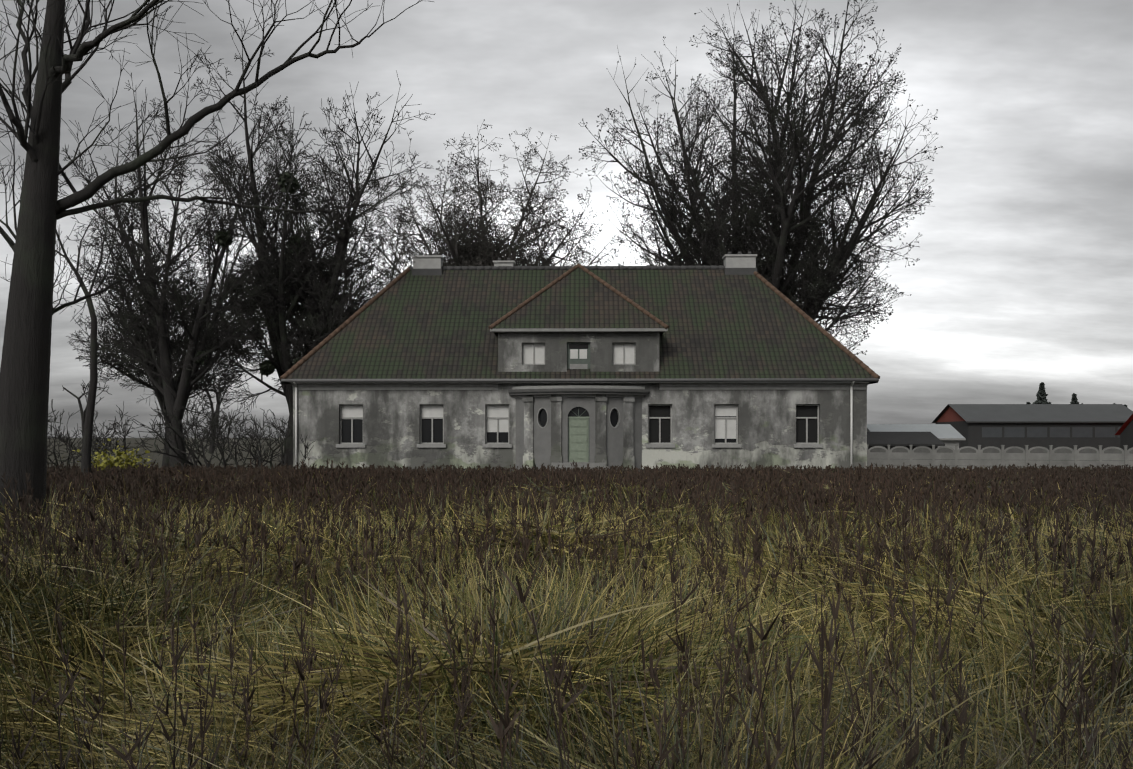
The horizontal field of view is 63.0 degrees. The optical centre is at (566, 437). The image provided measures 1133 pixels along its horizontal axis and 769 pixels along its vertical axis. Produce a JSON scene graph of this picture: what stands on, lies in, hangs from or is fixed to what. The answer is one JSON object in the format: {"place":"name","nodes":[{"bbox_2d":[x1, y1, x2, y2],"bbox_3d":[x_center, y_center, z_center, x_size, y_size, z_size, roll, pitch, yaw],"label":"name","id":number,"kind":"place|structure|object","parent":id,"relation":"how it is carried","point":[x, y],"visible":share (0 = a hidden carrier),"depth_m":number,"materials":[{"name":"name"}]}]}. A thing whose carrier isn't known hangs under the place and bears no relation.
{"place":"outdoors","nodes":[
{"label":"outdoors","id":0,"kind":"place"},
{"bbox_2d":[47,438,283,469],"bbox_3d":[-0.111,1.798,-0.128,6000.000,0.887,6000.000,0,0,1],"label":"ground","id":1,"kind":"structure","parent":0,"point":[154,456],"depth_m":139.74,"materials":[{"name":"brown plant"}]},
{"bbox_2d":[55,214,106,475],"bbox_3d":[-18.151,-3.334,33.376,3.270,10.906,0.963,0,0,1],"label":"tree","id":2,"kind":"object","parent":1,"relation":"on","point":[87,440],"visible":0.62,"depth_m":33.13,"materials":[{"name":"grey plant"}]},
{"bbox_2d":[62,381,111,436],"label":"tree","id":3,"kind":"object","parent":1,"relation":"on","point":[81,408],"visible":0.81,"depth_m":140.67,"materials":[{"name":"grey plant"}]},
{"bbox_2d":[59,201,259,466],"bbox_3d":[-23.677,-5.647,56.468,12.330,15.838,12.986,0,0,1],"label":"tree group","id":4,"kind":"object","parent":1,"relation":"on","point":[161,400],"visible":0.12,"depth_m":54.63,"materials":[{"name":"black plant"}]},
{"bbox_2d":[47,396,314,471],"bbox_3d":[-23.126,0.245,50.938,23.995,5.231,24.850,0,0,1],"label":"thicket","id":5,"kind":"object","parent":1,"relation":"on","point":[212,425],"visible":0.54,"depth_m":45.75,"materials":[{"name":"brown plant"}]},
{"bbox_2d":[58,73,304,466],"bbox_3d":[-19.856,-8.155,48.665,12.508,20.777,13.243,0,0,1],"label":"tree group","id":6,"kind":"object","parent":1,"relation":"on","point":[201,321],"visible":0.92,"depth_m":46.61,"materials":[{"name":"black plant"}]},
{"bbox_2d":[195,230,261,364],"bbox_3d":[-17.906,-6.829,48.013,2.847,6.185,8.884,0,0,-7],"label":"mistletoe tree","id":7,"kind":"object","parent":6,"relation":"attached to","point":[223,240],"visible":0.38,"depth_m":44.20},
{"bbox_2d":[198,369,229,438],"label":"tree","id":8,"kind":"object","parent":1,"relation":"on","point":[212,409],"visible":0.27,"depth_m":151.15,"materials":[{"name":"grey plant"}]},
{"bbox_2d":[0,0,432,529],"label":"tree","id":9,"kind":"object","parent":1,"relation":"on","point":[25,374],"visible":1,"depth_m":13.88,"materials":[{"name":"brown plant"}]},
{"bbox_2d":[209,373,240,452],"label":"tree","id":10,"kind":"object","parent":1,"relation":"on","point":[216,410],"visible":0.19,"depth_m":121.84,"materials":[{"name":"grey plant"}]},
{"bbox_2d":[188,20,434,467],"bbox_3d":[-14.259,-9.765,50.572,12.050,24.117,13.767,0,0,-29],"label":"tree group","id":11,"kind":"object","parent":1,"relation":"on","point":[311,263],"visible":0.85,"depth_m":48.30,"materials":[{"name":"black plant"}]},
{"bbox_2d":[259,172,318,376],"bbox_3d":[-14.820,-8.292,49.525,2.927,10.226,6.760,0,0,1],"label":"mistletoe","id":12,"kind":"object","parent":11,"relation":"attached to","point":[270,368],"visible":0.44,"depth_m":48.47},
{"bbox_2d":[252,173,412,389],"bbox_3d":[-14.447,-6.988,57.895,10.912,18.509,11.812,0,0,-35],"label":"tree group","id":13,"kind":"object","parent":1,"relation":"on","point":[363,298],"visible":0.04,"depth_m":56.65,"materials":[{"name":"black plant"}]},
{"bbox_2d":[344,120,629,296],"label":"tree","id":14,"kind":"object","parent":1,"relation":"on","point":[481,248],"visible":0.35,"depth_m":66.87,"materials":[{"name":"grey plant"}]},
{"bbox_2d":[0,501,1132,768],"bbox_3d":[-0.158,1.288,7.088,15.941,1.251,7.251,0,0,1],"label":"grass","id":15,"kind":"structure","parent":1,"relation":"on","point":[30,639],"depth_m":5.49,"materials":[{"name":"plant"}]},
{"bbox_2d":[12,504,1132,768],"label":"weed","id":16,"kind":"object","parent":15,"relation":"on","point":[1078,727],"depth_m":3.30,"materials":[{"name":"brown plant"}]},
{"bbox_2d":[0,493,1132,768],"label":"weed heads","id":17,"kind":"object","parent":16,"relation":"attached to","point":[684,647],"visible":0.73,"depth_m":3.23,"materials":[{"name":"brown plant"}]},
{"bbox_2d":[0,473,1132,585],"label":"grass","id":18,"kind":"structure","parent":1,"relation":"on","point":[481,522],"depth_m":11.93,"materials":[{"name":"plant"}]},
{"bbox_2d":[0,467,1132,637],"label":"weed","id":19,"kind":"object","parent":1,"relation":"on","point":[531,500],"depth_m":8.65,"materials":[{"name":"brown plant"}]},
{"bbox_2d":[0,469,1132,628],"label":"weed heads","id":20,"kind":"object","parent":19,"relation":"attached to","point":[513,522],"visible":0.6,"depth_m":8.73,"materials":[{"name":"brown plant"}]},
{"bbox_2d":[280,252,879,472],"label":"house","id":21,"kind":"structure","parent":1,"relation":"on","point":[430,361],"depth_m":44.00,"materials":[{"name":"paint"}]},
{"bbox_2d":[46,465,1130,507],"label":"grass","id":22,"kind":"structure","parent":1,"relation":"on","point":[546,493],"depth_m":22.77,"materials":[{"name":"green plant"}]},
{"bbox_2d":[73,438,152,473],"bbox_3d":[-20.628,0.975,42.270,4.022,1.853,3.656,0,0,1],"label":"yellow bush","id":23,"kind":"object","parent":22,"relation":"on","point":[118,461],"visible":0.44,"depth_m":42.01,"materials":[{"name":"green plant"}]},
{"bbox_2d":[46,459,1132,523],"bbox_3d":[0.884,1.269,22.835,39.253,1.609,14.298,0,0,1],"label":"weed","id":24,"kind":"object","parent":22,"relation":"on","point":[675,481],"depth_m":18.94,"materials":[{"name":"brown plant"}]},
{"bbox_2d":[46,457,1132,520],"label":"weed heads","id":25,"kind":"object","parent":24,"relation":"attached to","point":[784,480],"visible":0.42,"depth_m":19.01,"materials":[{"name":"brown plant"}]},
{"bbox_2d":[48,464,1132,484],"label":"weed","id":26,"kind":"object","parent":22,"relation":"on","point":[621,471],"depth_m":36.18,"materials":[{"name":"brown plant"}]},
{"bbox_2d":[46,462,1132,485],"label":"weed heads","id":27,"kind":"object","parent":26,"relation":"attached to","point":[828,468],"visible":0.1,"depth_m":36.81,"materials":[{"name":"brown plant"}]},
{"bbox_2d":[633,228,672,265],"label":"tree","id":28,"kind":"object","parent":1,"relation":"on","point":[648,255],"depth_m":65.66,"materials":[{"name":"grey plant"}]},
{"bbox_2d":[578,0,942,354],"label":"tree","id":29,"kind":"object","parent":1,"relation":"on","point":[712,238],"visible":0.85,"depth_m":59.40,"materials":[{"name":"black plant"}]},
{"bbox_2d":[867,432,944,449],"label":"shed","id":30,"kind":"structure","parent":1,"relation":"on","point":[906,439],"depth_m":70.12,"materials":[{"name":"grey"}]},
{"bbox_2d":[867,424,965,449],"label":"tin shed","id":31,"kind":"structure","parent":1,"relation":"on","point":[948,435],"depth_m":83.10,"materials":[{"name":"grey metal"}]},
{"bbox_2d":[867,445,1132,470],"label":"concrete fence","id":32,"kind":"object","parent":1,"relation":"on","point":[966,456],"visible":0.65,"depth_m":56.00,"materials":[{"name":"grey concrete"}]},
{"bbox_2d":[932,404,1132,449],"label":"barn","id":33,"kind":"structure","parent":1,"relation":"on","point":[1042,425],"depth_m":109.16,"materials":[{"name":"grey metal"}]},
{"bbox_2d":[1026,382,1127,407],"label":"conifers","id":34,"kind":"object","parent":1,"relation":"on","point":[1041,395],"visible":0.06,"depth_m":309.24,"materials":[{"name":"plant"}]},
{"bbox_2d":[1115,414,1132,449],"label":"red roof house","id":35,"kind":"structure","parent":1,"relation":"on","point":[1125,431],"depth_m":98.70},
{"bbox_2d":[0,0,1132,437],"label":"sky","id":36,"kind":"structure","parent":0,"point":[1022,278],"materials":[{"name":"grey"}]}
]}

